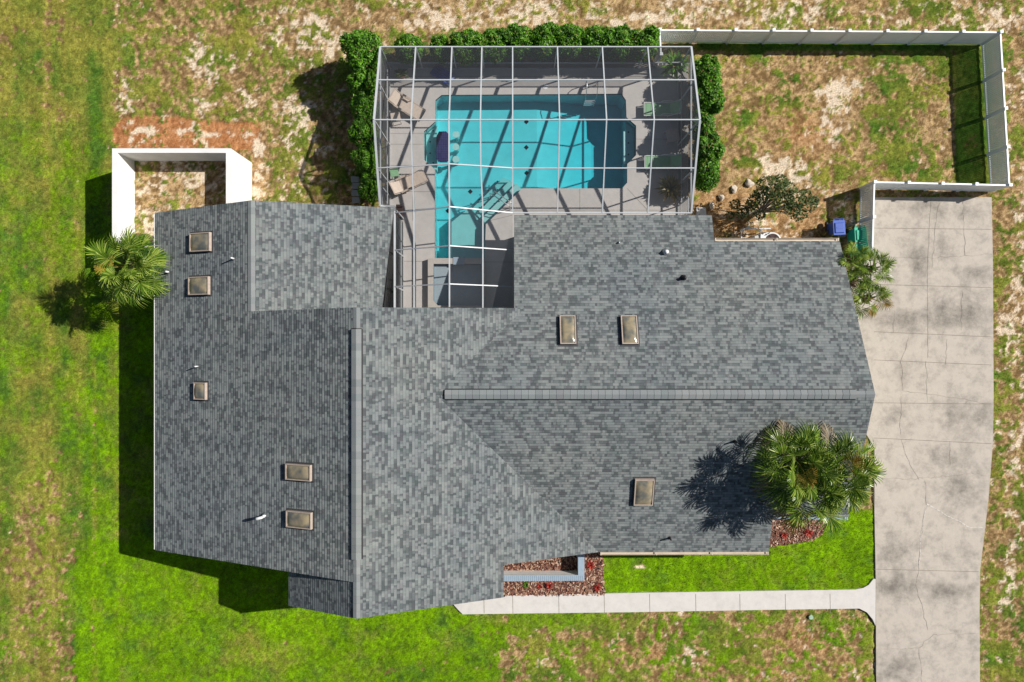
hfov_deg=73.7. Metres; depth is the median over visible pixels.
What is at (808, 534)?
bromeliad
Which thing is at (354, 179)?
concrete paver
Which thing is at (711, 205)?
rock
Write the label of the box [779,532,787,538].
bromeliad
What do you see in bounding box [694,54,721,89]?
shrub
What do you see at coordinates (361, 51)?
shrub
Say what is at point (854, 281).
shrub
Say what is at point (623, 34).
shrub
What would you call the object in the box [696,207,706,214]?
concrete pad
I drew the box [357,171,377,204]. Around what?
shrub
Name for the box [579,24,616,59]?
shrub
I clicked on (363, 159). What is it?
shrub
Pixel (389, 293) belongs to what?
patio door
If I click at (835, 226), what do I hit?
wheeled bin
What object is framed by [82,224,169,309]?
fan palm
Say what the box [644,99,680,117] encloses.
lounge chair
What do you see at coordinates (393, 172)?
side table
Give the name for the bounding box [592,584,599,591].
bromeliad
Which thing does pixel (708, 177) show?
shrub
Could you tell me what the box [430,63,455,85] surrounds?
pool float
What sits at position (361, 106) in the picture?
shrub
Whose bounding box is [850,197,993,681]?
driveway
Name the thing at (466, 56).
shrub
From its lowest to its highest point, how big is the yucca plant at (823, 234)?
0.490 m
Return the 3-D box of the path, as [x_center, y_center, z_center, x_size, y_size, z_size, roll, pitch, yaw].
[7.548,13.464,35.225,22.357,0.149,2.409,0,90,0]
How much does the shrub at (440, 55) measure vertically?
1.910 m
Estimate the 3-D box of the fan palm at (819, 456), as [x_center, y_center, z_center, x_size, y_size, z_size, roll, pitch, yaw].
[12.145,5.202,31.500,3.945,7.437,3.970,-29,90,0]
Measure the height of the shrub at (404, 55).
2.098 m
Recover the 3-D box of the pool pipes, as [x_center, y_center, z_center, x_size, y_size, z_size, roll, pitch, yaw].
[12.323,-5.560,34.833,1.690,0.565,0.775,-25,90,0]
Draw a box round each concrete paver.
[351,176,359,182]
[351,190,358,195]
[352,183,359,188]
[352,197,360,203]
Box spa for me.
[428,257,484,307]
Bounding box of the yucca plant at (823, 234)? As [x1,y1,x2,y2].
[816,228,832,237]
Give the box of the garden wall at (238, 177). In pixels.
[112,148,251,251]
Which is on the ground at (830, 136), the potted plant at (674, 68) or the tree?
the tree
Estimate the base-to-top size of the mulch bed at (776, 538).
0.216 m
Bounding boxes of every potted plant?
[394,68,407,78]
[655,173,681,204]
[659,49,683,81]
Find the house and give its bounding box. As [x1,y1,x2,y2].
[154,200,874,618]
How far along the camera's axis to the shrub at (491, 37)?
33.38 m
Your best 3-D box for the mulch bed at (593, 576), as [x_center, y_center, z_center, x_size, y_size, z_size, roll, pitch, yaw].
[1.883,11.982,35.193,5.891,0.215,2.423,0,90,0]
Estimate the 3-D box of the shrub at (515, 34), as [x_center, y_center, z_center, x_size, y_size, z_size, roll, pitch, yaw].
[0.237,-14.926,34.105,2.000,2.205,1.645,22,90,0]
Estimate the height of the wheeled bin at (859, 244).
1.014 m
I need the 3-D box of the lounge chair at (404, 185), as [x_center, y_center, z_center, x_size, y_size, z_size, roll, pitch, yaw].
[-5.266,-8.098,34.825,1.834,0.755,0.785,-26,90,0]
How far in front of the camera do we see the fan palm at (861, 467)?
28.93 m
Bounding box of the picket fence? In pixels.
[654,28,1012,250]
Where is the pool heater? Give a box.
[750,232,780,237]
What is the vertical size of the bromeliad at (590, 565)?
0.266 m
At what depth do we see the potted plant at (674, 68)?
34.53 m
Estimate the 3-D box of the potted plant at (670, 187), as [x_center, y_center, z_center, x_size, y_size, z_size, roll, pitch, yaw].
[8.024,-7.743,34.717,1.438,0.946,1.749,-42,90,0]
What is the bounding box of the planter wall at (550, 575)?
[504,554,583,580]
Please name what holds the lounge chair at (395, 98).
on the pool deck
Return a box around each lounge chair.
[388,88,425,121]
[388,169,427,194]
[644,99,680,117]
[644,153,680,169]
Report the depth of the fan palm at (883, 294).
32.70 m
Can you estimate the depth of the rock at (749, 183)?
35.12 m
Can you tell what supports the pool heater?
on the ground at (830, 136)
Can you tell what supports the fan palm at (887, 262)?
on the ground at (830, 136)
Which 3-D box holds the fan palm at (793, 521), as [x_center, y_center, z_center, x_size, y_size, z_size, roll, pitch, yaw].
[13.050,6.497,31.722,4.117,6.994,4.408,44,90,0]
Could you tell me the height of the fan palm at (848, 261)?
3.872 m
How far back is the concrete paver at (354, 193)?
35.04 m
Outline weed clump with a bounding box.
[722,231,731,237]
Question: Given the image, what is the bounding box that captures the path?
[454,579,875,625]
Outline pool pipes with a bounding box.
[740,226,770,237]
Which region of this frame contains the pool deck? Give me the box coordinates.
[389,63,677,307]
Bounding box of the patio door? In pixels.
[384,217,393,306]
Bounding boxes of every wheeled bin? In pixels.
[825,218,845,234]
[845,225,866,241]
[847,242,867,257]
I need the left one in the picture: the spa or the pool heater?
the spa
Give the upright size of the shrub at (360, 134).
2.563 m
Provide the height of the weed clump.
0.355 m
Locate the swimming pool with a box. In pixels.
[424,81,635,257]
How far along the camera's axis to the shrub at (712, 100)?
33.19 m
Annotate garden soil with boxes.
[134,161,225,241]
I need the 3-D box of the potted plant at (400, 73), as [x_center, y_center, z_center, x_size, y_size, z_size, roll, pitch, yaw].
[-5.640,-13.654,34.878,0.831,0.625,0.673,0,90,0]
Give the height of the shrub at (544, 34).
2.312 m
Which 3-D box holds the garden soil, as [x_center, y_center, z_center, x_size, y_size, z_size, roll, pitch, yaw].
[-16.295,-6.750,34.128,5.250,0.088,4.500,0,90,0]
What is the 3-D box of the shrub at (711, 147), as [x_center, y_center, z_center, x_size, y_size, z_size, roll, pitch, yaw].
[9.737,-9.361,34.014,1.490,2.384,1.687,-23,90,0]
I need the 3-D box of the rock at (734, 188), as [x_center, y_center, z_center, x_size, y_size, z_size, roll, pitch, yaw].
[11.448,-7.838,35.161,0.327,0.158,0.431,5,90,0]
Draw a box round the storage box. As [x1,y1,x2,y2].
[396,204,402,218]
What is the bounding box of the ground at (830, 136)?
[0,0,1023,681]
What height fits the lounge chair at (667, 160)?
0.755 m
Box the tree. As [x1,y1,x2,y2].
[724,174,820,221]
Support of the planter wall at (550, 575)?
on the mulch bed at (593, 576)
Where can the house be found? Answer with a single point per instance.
(336, 432)
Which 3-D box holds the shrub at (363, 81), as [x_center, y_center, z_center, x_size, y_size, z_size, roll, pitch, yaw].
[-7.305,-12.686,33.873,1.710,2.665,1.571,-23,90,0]
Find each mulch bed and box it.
[504,552,604,596]
[769,520,825,546]
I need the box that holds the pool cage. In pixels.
[373,46,700,307]
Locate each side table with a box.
[390,112,401,124]
[390,168,398,178]
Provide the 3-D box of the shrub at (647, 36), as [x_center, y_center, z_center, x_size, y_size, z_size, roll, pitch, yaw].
[6.490,-14.681,34.056,1.834,2.302,1.596,0,90,0]
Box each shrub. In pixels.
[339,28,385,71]
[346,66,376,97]
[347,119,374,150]
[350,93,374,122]
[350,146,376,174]
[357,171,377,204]
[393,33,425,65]
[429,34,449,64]
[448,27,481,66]
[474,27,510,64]
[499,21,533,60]
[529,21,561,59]
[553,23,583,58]
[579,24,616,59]
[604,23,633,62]
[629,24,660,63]
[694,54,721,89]
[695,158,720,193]
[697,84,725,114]
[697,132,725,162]
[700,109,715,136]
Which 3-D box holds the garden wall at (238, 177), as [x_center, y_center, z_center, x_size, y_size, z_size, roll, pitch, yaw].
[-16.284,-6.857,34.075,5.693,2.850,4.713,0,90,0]
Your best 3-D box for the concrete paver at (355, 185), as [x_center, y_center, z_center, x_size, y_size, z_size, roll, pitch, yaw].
[-7.999,-7.968,35.120,0.400,0.160,0.300,3,90,0]
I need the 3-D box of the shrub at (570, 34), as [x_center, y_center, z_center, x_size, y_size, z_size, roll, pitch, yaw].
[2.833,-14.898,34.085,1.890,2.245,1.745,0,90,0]
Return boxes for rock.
[709,202,713,208]
[731,185,736,192]
[745,179,754,187]
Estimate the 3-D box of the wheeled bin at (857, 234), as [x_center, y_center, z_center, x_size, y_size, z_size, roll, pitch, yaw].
[17.488,-5.385,34.693,0.600,1.014,0.830,-4,90,0]
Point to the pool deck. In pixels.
(631, 195)
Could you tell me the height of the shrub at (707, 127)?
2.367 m
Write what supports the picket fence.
on the ground at (830, 136)
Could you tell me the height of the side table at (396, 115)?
0.467 m
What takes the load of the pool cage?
on the pool deck
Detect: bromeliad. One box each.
[587,560,596,569]
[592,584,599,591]
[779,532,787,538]
[805,529,812,537]
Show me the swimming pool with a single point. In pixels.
(535, 143)
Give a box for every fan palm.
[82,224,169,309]
[744,416,846,512]
[746,445,853,536]
[787,422,886,514]
[838,241,871,281]
[846,246,896,294]
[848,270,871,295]
[851,275,893,319]

